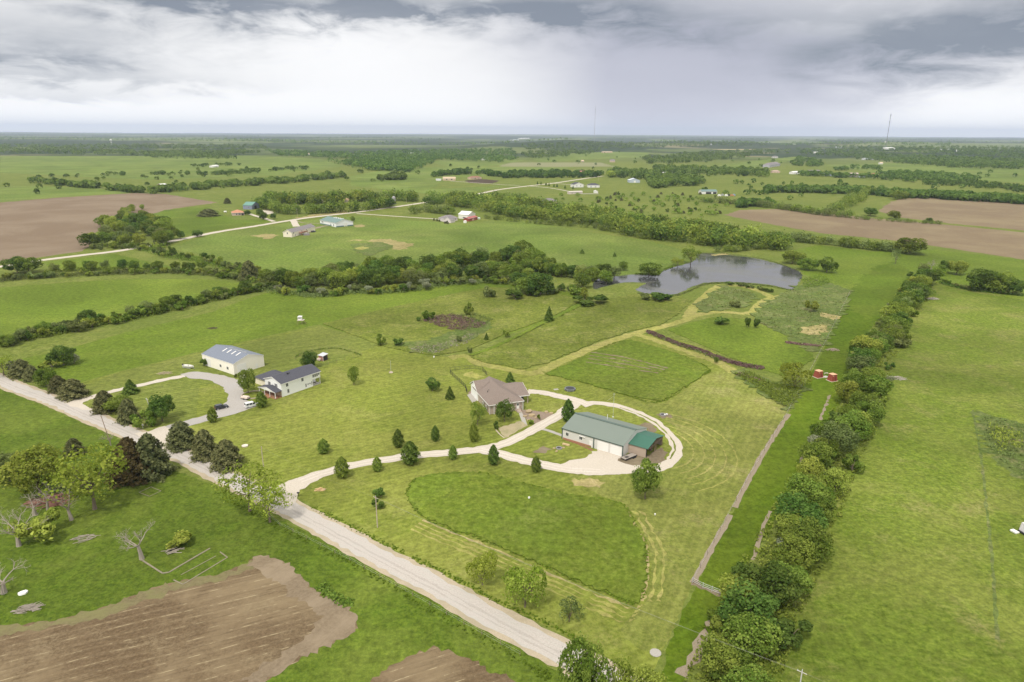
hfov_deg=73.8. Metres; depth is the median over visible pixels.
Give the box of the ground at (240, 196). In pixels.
[0,132,1023,681]
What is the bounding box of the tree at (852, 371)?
[841,367,862,383]
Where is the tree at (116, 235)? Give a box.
[111,230,131,242]
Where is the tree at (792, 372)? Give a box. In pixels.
[776,361,812,386]
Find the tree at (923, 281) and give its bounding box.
[913,277,932,287]
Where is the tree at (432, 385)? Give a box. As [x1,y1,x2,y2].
[425,377,440,390]
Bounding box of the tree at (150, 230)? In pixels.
[146,227,157,237]
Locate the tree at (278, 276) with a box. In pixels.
[271,269,289,285]
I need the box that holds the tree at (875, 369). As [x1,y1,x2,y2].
[861,366,886,377]
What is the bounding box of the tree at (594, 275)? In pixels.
[583,267,600,280]
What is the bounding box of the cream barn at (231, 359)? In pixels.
[202,344,264,374]
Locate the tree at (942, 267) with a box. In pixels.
[935,265,949,271]
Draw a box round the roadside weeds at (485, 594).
[311,506,603,652]
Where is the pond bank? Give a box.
[592,253,802,294]
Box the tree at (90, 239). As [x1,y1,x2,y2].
[77,232,100,245]
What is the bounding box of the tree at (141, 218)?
[135,216,149,222]
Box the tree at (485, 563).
[465,549,498,584]
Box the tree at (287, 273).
[284,271,301,287]
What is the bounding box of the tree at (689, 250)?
[681,244,700,263]
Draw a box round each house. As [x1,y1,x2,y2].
[231,210,244,215]
[255,364,320,398]
[283,224,314,236]
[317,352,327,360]
[439,215,457,221]
[443,177,455,180]
[467,176,480,178]
[471,376,529,413]
[571,182,583,186]
[763,162,779,167]
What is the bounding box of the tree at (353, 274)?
[343,269,356,284]
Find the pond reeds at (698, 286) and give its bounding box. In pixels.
[637,282,795,295]
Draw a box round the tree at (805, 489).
[784,472,837,509]
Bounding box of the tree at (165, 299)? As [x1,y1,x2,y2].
[158,296,175,305]
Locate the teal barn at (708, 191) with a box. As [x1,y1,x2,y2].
[698,189,716,193]
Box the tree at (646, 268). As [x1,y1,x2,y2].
[637,262,662,275]
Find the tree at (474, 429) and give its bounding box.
[468,421,479,441]
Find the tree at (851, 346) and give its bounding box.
[848,341,879,353]
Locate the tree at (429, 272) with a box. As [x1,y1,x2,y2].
[424,268,435,278]
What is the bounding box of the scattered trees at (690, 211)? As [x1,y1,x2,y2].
[554,191,729,217]
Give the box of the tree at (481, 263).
[473,261,492,277]
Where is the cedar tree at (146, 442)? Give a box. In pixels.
[129,432,178,483]
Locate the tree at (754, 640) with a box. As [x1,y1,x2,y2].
[719,608,784,664]
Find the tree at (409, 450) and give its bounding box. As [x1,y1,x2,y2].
[399,441,420,464]
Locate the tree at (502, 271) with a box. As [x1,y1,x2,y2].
[498,269,508,277]
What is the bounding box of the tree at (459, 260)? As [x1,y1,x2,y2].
[451,254,464,266]
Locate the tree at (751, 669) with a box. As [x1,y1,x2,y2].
[719,661,781,681]
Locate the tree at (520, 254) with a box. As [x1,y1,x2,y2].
[512,251,529,266]
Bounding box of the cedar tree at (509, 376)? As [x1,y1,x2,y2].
[504,372,514,382]
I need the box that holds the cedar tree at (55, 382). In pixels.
[46,375,65,394]
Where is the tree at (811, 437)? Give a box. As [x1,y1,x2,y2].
[807,434,821,443]
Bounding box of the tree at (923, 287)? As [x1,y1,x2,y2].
[904,282,931,296]
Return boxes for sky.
[0,0,1023,136]
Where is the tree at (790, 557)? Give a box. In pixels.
[771,532,819,573]
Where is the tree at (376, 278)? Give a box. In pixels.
[368,273,384,286]
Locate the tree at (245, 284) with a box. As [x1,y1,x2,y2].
[238,279,251,287]
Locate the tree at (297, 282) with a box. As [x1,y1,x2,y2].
[288,275,305,286]
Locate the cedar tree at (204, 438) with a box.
[188,429,216,463]
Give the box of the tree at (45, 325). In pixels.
[34,321,50,328]
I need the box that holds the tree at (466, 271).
[464,265,474,275]
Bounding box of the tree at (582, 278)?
[572,272,591,286]
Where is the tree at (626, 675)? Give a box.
[610,655,641,681]
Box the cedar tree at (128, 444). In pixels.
[104,436,160,489]
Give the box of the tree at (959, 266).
[947,260,970,274]
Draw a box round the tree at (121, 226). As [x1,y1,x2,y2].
[115,221,127,231]
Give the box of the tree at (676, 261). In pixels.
[671,257,684,265]
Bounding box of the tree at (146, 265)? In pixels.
[142,262,150,267]
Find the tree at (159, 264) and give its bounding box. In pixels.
[150,261,163,269]
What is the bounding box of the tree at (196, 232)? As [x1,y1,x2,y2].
[191,230,202,236]
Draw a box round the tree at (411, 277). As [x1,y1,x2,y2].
[402,267,417,281]
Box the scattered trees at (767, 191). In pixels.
[538,150,1019,199]
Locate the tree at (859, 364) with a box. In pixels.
[844,355,877,373]
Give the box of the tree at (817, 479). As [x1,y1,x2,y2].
[795,472,827,492]
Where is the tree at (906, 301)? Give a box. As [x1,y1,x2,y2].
[892,298,912,308]
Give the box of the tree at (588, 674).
[572,639,612,681]
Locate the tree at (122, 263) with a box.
[116,259,126,267]
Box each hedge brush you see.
[0,269,284,283]
[14,284,282,343]
[43,266,208,272]
[120,243,259,282]
[261,279,510,297]
[683,281,937,681]
[938,281,1023,295]
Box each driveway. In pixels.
[60,397,91,409]
[73,375,182,403]
[108,375,183,391]
[135,426,170,450]
[166,372,255,427]
[273,478,318,505]
[279,406,578,495]
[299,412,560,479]
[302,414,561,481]
[477,447,649,474]
[479,450,599,472]
[481,448,599,469]
[528,389,592,406]
[530,390,590,404]
[531,392,586,405]
[550,449,653,474]
[557,401,682,471]
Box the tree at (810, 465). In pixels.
[796,456,825,476]
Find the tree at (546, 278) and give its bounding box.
[526,271,554,294]
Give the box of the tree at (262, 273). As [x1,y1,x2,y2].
[258,268,274,278]
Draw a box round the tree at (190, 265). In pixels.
[186,262,195,268]
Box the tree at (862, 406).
[854,399,887,422]
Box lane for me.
[660,296,880,681]
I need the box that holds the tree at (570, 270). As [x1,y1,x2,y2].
[567,264,576,276]
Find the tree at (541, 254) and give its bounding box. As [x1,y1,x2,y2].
[527,251,548,259]
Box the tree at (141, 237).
[132,233,145,243]
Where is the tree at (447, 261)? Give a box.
[445,259,457,267]
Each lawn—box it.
[75,326,737,673]
[78,327,377,430]
[570,370,786,650]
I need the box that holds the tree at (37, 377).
[31,365,56,385]
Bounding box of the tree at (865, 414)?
[847,409,877,437]
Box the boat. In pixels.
[182,364,193,368]
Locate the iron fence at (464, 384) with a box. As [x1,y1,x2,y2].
[450,365,486,391]
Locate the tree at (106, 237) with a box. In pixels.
[97,231,111,243]
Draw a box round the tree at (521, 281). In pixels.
[514,276,535,291]
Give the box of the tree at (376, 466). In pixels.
[372,456,382,471]
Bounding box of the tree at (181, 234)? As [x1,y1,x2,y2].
[175,231,184,237]
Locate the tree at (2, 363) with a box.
[0,355,13,374]
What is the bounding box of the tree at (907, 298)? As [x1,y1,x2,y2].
[901,295,912,303]
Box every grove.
[376,171,407,179]
[430,167,603,177]
[606,164,769,187]
[606,170,615,177]
[734,155,981,207]
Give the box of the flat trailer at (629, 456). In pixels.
[620,453,636,459]
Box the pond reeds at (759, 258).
[701,252,799,270]
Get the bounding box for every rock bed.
[498,421,527,437]
[521,410,552,422]
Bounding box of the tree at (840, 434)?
[821,418,860,452]
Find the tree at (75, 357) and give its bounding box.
[71,353,79,363]
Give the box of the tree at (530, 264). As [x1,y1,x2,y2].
[527,261,540,270]
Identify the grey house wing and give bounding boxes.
[443,216,454,222]
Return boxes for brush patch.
[411,334,473,352]
[422,313,484,329]
[455,312,492,328]
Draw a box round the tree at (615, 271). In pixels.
[609,266,620,277]
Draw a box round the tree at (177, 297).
[169,294,181,303]
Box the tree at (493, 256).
[488,251,501,261]
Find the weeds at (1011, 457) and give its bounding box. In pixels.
[981,415,1023,473]
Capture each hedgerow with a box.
[407,202,457,214]
[409,203,449,214]
[484,214,644,236]
[487,214,652,239]
[697,195,855,217]
[698,196,849,216]
[713,242,772,251]
[722,243,766,252]
[767,231,901,250]
[770,229,894,251]
[850,215,942,224]
[856,215,940,223]
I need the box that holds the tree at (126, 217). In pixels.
[123,215,130,221]
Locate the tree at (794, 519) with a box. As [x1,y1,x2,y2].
[774,507,822,540]
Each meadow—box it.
[322,287,581,355]
[395,319,491,353]
[406,471,647,603]
[471,294,691,369]
[547,339,708,400]
[669,317,813,375]
[693,285,758,312]
[730,368,812,410]
[749,279,853,351]
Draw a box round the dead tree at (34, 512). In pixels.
[20,491,39,515]
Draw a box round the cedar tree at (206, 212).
[196,208,220,216]
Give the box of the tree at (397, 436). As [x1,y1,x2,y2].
[391,428,404,447]
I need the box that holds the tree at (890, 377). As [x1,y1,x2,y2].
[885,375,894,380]
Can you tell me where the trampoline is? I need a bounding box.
[564,386,575,391]
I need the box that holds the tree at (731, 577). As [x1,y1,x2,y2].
[717,572,763,615]
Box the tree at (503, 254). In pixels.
[496,249,509,261]
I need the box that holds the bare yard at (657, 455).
[618,447,668,464]
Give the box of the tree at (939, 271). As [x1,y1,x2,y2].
[930,266,946,277]
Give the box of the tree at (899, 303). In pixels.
[888,301,908,308]
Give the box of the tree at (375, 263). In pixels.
[366,258,384,269]
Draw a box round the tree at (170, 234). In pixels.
[158,230,174,239]
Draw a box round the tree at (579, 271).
[574,267,583,273]
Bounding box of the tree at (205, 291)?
[201,289,210,295]
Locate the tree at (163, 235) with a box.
[151,230,169,242]
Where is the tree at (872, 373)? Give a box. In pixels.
[858,371,884,385]
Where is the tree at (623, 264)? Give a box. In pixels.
[619,261,628,270]
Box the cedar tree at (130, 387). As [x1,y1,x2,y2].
[120,379,139,395]
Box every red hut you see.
[812,369,823,378]
[826,373,837,381]
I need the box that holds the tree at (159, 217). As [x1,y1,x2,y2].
[152,216,170,222]
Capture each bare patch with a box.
[252,234,276,238]
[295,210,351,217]
[350,239,413,249]
[350,242,392,255]
[355,246,368,249]
[463,371,483,378]
[533,446,551,452]
[572,478,604,487]
[656,413,671,418]
[800,324,827,334]
[820,312,840,319]
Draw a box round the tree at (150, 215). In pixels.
[145,213,158,218]
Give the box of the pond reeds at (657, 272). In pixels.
[634,266,672,274]
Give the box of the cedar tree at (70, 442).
[62,438,87,459]
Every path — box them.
[448,354,543,375]
[468,304,581,355]
[519,412,526,424]
[538,311,744,371]
[543,428,561,436]
[633,333,736,372]
[682,284,719,317]
[714,285,773,297]
[742,295,778,314]
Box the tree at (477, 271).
[473,266,484,276]
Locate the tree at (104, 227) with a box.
[98,224,110,232]
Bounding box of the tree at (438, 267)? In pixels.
[431,262,451,279]
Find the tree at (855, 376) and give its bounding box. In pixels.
[838,372,873,393]
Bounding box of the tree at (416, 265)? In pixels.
[409,263,423,273]
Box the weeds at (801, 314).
[750,288,844,345]
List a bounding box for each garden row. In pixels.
[588,358,658,370]
[588,362,657,372]
[589,355,664,369]
[591,352,667,367]
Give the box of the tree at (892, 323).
[879,320,903,328]
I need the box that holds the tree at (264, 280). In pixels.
[259,274,271,282]
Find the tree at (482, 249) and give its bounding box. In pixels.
[473,246,490,254]
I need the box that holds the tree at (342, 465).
[333,456,349,477]
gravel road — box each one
[0,176,600,267]
[0,375,621,679]
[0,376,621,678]
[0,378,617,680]
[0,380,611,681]
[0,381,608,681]
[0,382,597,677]
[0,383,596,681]
[249,214,273,221]
[290,220,299,226]
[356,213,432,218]
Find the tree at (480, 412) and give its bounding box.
[470,402,486,424]
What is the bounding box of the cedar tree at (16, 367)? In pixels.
[5,359,34,380]
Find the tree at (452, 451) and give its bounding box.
[447,445,457,459]
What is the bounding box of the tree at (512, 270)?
[505,263,522,279]
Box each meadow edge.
[404,471,649,604]
[545,340,710,402]
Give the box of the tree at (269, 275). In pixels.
[261,268,277,280]
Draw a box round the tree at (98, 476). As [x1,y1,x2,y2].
[38,442,129,509]
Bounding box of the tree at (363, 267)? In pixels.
[356,263,366,281]
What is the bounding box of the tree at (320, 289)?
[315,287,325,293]
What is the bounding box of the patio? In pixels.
[467,393,476,401]
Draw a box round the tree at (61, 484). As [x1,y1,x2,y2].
[46,462,93,488]
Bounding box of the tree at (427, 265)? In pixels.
[421,262,433,268]
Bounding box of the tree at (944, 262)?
[938,260,951,268]
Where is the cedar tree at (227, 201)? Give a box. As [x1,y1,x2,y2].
[223,198,230,203]
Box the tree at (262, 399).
[255,391,267,407]
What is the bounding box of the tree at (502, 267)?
[494,263,513,275]
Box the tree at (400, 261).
[384,257,409,269]
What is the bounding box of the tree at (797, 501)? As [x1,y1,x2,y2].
[772,491,828,528]
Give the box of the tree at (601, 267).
[596,263,613,275]
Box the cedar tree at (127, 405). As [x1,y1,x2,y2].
[112,398,141,426]
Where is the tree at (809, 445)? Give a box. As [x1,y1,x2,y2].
[796,440,833,463]
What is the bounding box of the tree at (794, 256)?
[781,250,806,263]
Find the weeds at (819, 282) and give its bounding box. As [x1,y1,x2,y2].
[802,274,832,287]
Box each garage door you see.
[205,358,210,366]
[237,363,246,372]
[597,441,608,451]
[610,444,621,455]
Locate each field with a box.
[0,156,343,179]
[0,186,147,201]
[0,193,216,262]
[0,279,240,334]
[0,389,566,681]
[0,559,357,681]
[0,560,253,636]
[15,281,579,391]
[42,254,174,272]
[152,206,277,234]
[171,216,689,276]
[240,555,357,681]
[349,166,574,193]
[370,645,514,681]
[434,158,522,167]
[465,179,499,182]
[500,162,612,166]
[529,152,649,161]
[718,157,804,167]
[725,209,1023,259]
[738,282,1023,681]
[779,245,1023,299]
[825,163,1023,181]
[845,264,913,319]
[879,197,1023,230]
[970,410,1023,478]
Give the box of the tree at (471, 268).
[464,265,477,275]
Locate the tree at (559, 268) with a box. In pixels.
[552,262,568,276]
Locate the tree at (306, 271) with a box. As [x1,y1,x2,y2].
[300,267,318,279]
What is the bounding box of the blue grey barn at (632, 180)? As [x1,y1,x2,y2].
[627,178,639,182]
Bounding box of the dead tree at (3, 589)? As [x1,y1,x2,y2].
[0,558,29,594]
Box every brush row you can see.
[646,330,764,369]
[785,340,821,346]
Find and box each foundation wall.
[141,548,209,573]
[173,551,227,584]
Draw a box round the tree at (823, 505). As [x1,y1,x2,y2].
[805,487,837,521]
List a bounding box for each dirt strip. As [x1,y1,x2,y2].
[675,620,709,677]
[690,514,732,581]
[691,580,720,596]
[732,414,790,507]
[751,511,771,559]
[819,395,830,419]
[971,410,999,640]
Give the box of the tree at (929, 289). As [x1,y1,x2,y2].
[910,282,936,296]
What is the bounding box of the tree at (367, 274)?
[356,269,375,285]
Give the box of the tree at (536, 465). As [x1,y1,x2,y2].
[531,456,541,472]
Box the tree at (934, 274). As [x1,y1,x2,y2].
[926,272,939,281]
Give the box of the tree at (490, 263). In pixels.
[483,261,496,275]
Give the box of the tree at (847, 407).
[835,404,858,414]
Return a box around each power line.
[382,500,796,669]
[384,501,802,672]
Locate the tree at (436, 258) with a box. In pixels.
[434,254,447,265]
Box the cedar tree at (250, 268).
[237,260,258,280]
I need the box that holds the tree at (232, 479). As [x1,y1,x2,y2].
[211,460,283,511]
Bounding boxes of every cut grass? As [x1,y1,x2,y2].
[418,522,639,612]
[628,511,649,600]
[631,511,658,600]
[638,511,666,600]
[663,424,704,472]
[665,421,715,478]
[666,417,726,484]
[668,413,737,490]
[671,431,694,467]
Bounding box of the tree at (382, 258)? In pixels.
[378,255,393,266]
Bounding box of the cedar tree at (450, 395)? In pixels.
[445,386,455,399]
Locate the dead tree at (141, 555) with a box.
[115,521,155,559]
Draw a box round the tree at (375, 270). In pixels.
[366,266,385,279]
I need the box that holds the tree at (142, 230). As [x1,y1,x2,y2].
[139,222,149,235]
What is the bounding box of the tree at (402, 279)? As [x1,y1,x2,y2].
[394,268,410,282]
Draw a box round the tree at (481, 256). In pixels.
[468,249,489,264]
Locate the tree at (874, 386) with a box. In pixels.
[860,374,894,398]
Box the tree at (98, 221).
[93,217,103,224]
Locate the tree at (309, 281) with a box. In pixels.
[300,272,316,284]
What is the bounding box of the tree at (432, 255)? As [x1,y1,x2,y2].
[426,253,439,265]
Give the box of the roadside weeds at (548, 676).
[213,492,551,680]
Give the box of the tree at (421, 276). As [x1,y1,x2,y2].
[415,270,428,282]
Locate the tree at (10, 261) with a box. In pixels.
[0,256,24,272]
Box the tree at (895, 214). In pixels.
[887,210,901,217]
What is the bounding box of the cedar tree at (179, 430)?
[164,420,195,453]
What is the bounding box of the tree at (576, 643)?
[556,631,595,681]
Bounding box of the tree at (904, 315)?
[892,310,912,323]
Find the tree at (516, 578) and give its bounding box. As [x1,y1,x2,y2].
[502,564,547,607]
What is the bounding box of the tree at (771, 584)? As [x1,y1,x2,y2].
[733,558,803,606]
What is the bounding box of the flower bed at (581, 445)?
[564,439,592,450]
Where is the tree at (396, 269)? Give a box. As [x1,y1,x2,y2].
[385,265,401,281]
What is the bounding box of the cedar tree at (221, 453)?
[207,438,246,474]
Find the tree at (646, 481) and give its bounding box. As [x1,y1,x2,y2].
[630,458,664,498]
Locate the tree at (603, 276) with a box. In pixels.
[598,270,613,282]
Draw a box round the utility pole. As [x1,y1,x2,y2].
[375,496,377,527]
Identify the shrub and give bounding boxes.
[1,273,13,278]
[6,335,17,345]
[6,506,61,542]
[11,274,21,279]
[21,330,31,339]
[26,326,36,332]
[27,271,42,277]
[37,327,49,335]
[37,359,62,368]
[46,271,55,277]
[51,320,66,326]
[51,326,58,333]
[59,325,68,330]
[66,319,79,323]
[66,321,88,331]
[80,317,94,325]
[84,271,93,275]
[86,313,101,320]
[86,319,98,327]
[95,317,103,324]
[96,244,103,249]
[102,316,111,323]
[109,313,123,323]
[110,242,117,248]
[127,308,139,314]
[128,268,139,273]
[129,242,139,247]
[129,409,159,427]
[134,307,145,315]
[135,305,147,314]
[140,244,148,249]
[150,267,158,272]
[152,302,166,312]
[159,267,167,272]
[165,529,191,548]
[167,249,176,255]
[171,266,180,272]
[173,300,186,309]
[184,295,196,304]
[195,294,205,301]
[196,268,204,273]
[199,358,206,365]
[201,252,208,258]
[203,257,212,262]
[207,290,219,299]
[215,272,228,278]
[217,292,228,299]
[218,290,227,295]
[220,260,230,267]
[226,264,237,270]
[229,273,238,278]
[232,287,243,294]
[235,267,240,274]
[236,287,247,294]
[253,285,261,291]
[265,282,276,287]
[276,285,285,292]
[281,287,290,294]
[296,285,309,292]
[308,286,317,292]
[333,286,343,294]
[351,283,362,289]
[371,487,384,496]
[371,498,384,508]
[376,333,386,344]
[390,284,397,291]
[393,338,403,344]
[399,283,407,290]
[409,284,417,289]
[421,310,434,318]
[432,278,440,284]
[438,276,449,283]
[450,274,459,278]
[455,277,464,283]
[463,303,473,313]
[482,275,492,281]
[482,286,496,296]
[490,276,497,283]
[493,420,498,428]
[498,278,506,282]
[500,275,510,281]
[505,287,522,299]
[508,256,519,264]
[533,290,539,295]
[553,265,562,275]
[557,283,565,290]
[569,284,581,293]
[572,294,608,305]
[580,287,588,298]
[640,292,649,299]
[651,292,672,300]
[706,603,744,630]
[708,659,740,681]
[714,316,729,323]
[729,301,741,307]
[731,561,748,575]
[745,317,750,326]
[754,319,760,327]
[773,616,813,648]
[805,300,818,310]
[829,410,841,420]
[841,453,866,472]
[871,391,887,403]
[875,321,884,326]
[884,362,895,369]
[893,337,912,347]
[902,329,911,339]
[906,271,915,276]
[910,309,919,316]
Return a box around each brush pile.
[10,602,43,613]
[314,487,325,490]
[894,376,907,379]
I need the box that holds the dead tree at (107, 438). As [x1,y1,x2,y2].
[100,431,113,445]
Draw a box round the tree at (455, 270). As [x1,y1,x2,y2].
[444,262,463,277]
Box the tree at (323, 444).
[316,438,330,453]
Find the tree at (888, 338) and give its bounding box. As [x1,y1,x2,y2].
[873,331,894,347]
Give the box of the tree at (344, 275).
[326,271,350,287]
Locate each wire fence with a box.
[235,486,512,647]
[295,346,361,366]
[693,294,848,578]
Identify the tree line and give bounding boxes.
[27,171,346,193]
[100,162,1023,191]
[763,184,1023,203]
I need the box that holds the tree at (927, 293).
[911,285,930,296]
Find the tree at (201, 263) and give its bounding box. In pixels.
[194,258,209,267]
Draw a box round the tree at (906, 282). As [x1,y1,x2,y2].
[900,279,914,290]
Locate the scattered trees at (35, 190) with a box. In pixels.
[3,163,593,193]
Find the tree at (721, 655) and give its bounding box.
[697,632,747,677]
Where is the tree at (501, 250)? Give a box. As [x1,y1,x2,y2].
[499,247,511,262]
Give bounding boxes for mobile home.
[567,191,582,193]
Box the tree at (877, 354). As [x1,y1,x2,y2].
[866,347,881,361]
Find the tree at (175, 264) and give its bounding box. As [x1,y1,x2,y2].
[169,261,180,267]
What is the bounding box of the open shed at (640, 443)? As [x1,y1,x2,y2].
[628,430,663,457]
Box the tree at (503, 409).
[495,398,514,421]
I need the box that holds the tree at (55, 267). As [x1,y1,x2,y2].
[47,263,59,269]
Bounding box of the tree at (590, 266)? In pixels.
[586,264,596,274]
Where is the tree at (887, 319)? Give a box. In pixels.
[880,314,913,329]
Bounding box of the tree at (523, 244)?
[514,239,533,251]
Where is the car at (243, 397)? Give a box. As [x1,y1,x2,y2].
[241,395,250,399]
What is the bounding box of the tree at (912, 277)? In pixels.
[905,276,920,283]
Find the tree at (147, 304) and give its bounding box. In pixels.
[140,300,154,308]
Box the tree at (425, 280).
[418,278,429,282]
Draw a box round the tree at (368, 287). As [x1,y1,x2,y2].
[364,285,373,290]
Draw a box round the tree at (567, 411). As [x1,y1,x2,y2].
[561,398,574,420]
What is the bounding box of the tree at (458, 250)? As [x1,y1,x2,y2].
[454,247,468,254]
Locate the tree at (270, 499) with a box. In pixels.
[242,476,295,522]
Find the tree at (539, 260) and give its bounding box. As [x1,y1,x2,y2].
[531,255,544,271]
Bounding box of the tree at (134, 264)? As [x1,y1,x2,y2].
[126,260,138,267]
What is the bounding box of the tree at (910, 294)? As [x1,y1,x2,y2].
[896,291,921,307]
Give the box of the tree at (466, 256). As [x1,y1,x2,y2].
[450,249,472,266]
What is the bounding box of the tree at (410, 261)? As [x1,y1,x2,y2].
[404,259,419,267]
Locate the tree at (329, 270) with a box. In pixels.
[315,267,334,284]
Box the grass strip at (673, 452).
[620,407,675,458]
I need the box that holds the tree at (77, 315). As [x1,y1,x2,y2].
[75,311,83,320]
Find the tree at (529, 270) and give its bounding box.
[522,268,535,277]
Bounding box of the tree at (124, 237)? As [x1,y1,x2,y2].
[116,233,131,243]
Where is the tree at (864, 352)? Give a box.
[847,344,874,367]
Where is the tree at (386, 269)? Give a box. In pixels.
[377,267,393,282]
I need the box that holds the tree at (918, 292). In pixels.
[902,288,924,303]
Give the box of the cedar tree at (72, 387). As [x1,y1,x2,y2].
[54,378,91,402]
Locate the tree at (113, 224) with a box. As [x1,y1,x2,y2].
[109,220,124,231]
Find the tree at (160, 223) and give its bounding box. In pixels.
[153,217,173,227]
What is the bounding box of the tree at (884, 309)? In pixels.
[879,303,906,315]
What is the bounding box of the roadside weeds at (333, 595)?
[315,582,354,607]
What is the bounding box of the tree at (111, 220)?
[103,216,119,229]
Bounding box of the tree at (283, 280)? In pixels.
[279,270,295,283]
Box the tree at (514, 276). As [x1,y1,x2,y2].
[509,271,526,283]
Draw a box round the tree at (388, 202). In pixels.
[383,198,396,205]
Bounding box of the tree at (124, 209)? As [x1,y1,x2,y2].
[121,207,131,213]
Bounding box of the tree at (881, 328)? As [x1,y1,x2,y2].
[877,324,905,337]
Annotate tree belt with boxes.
[251,196,391,214]
[254,195,387,213]
[254,196,394,213]
[262,188,419,203]
[263,189,418,203]
[264,196,388,213]
[270,190,418,203]
[275,188,413,203]
[421,190,526,204]
[423,191,530,203]
[425,190,775,243]
[444,195,747,247]
[445,190,735,240]
[445,191,740,235]
[445,193,753,251]
[459,196,760,250]
[748,229,796,249]
[751,231,793,250]
[825,186,878,212]
[829,186,878,211]
[888,189,909,199]
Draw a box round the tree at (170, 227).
[161,224,179,235]
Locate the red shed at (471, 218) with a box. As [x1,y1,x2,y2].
[463,216,477,220]
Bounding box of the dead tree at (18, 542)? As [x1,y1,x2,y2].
[0,499,49,546]
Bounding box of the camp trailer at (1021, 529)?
[1018,522,1023,534]
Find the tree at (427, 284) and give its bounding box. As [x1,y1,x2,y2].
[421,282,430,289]
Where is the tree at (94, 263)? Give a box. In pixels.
[86,260,97,270]
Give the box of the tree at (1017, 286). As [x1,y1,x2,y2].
[1001,278,1023,292]
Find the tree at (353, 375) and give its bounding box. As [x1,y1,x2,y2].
[347,366,358,381]
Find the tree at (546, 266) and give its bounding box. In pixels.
[542,262,552,273]
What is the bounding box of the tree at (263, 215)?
[259,212,267,219]
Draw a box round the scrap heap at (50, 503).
[23,492,74,509]
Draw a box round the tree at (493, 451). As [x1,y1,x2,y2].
[487,444,499,464]
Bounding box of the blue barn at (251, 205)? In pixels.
[243,202,259,208]
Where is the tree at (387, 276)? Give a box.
[383,272,396,284]
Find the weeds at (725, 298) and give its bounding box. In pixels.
[698,287,752,307]
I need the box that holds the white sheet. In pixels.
[1010,529,1019,533]
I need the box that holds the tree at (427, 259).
[419,254,435,266]
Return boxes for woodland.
[0,136,1023,145]
[0,143,268,158]
[1,133,1023,140]
[265,147,518,171]
[521,141,790,163]
[795,144,1023,168]
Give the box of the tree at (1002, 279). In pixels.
[983,270,1018,292]
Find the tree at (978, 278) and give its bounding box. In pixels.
[966,267,998,290]
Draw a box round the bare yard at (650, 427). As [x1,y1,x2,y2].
[639,422,656,432]
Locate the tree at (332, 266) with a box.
[322,263,341,272]
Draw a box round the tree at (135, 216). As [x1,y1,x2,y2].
[128,212,144,222]
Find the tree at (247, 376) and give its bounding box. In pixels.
[237,367,255,392]
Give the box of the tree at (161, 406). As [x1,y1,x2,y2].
[146,392,175,420]
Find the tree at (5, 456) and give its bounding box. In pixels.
[0,451,34,480]
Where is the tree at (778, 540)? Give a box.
[776,536,791,550]
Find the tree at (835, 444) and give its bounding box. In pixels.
[812,435,841,458]
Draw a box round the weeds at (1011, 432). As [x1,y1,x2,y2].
[985,419,1022,450]
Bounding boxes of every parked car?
[214,403,228,409]
[244,401,257,407]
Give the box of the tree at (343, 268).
[338,265,350,271]
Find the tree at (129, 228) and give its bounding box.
[124,225,135,232]
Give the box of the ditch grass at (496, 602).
[382,544,588,647]
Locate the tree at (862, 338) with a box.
[849,334,884,353]
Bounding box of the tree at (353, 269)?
[342,267,361,283]
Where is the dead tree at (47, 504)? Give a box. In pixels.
[30,481,62,509]
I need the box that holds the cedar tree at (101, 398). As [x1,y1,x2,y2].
[89,390,116,415]
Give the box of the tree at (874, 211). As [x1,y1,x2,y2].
[864,207,877,214]
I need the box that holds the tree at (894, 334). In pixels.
[882,326,904,338]
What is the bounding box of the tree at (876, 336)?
[869,335,889,342]
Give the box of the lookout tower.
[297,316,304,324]
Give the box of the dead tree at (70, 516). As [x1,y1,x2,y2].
[53,489,77,520]
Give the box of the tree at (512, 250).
[504,245,520,257]
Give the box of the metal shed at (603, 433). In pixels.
[561,412,646,455]
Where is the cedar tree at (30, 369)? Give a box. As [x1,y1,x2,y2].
[22,365,37,382]
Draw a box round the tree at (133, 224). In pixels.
[126,222,139,232]
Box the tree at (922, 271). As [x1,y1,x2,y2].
[914,268,933,275]
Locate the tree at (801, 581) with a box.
[768,560,814,594]
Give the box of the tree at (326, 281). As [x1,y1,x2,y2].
[322,270,342,288]
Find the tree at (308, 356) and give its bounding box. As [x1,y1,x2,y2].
[300,350,317,364]
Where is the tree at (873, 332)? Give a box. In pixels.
[865,329,882,336]
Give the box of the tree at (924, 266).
[918,263,929,268]
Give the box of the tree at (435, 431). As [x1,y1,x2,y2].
[431,425,439,441]
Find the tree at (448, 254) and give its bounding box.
[441,251,457,262]
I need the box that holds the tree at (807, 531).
[782,515,836,565]
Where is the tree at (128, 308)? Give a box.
[124,305,133,311]
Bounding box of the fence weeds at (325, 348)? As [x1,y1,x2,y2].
[295,348,359,356]
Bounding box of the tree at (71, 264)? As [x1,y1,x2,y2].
[61,260,75,269]
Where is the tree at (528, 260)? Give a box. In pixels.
[520,257,532,268]
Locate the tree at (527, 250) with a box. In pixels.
[522,247,546,257]
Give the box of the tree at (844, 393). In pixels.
[832,380,865,403]
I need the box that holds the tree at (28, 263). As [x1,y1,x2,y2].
[13,256,43,271]
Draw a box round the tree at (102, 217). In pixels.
[98,214,111,224]
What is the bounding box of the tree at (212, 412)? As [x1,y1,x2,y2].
[206,407,217,422]
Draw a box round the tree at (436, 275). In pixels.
[431,267,449,279]
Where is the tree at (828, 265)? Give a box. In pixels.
[818,256,838,272]

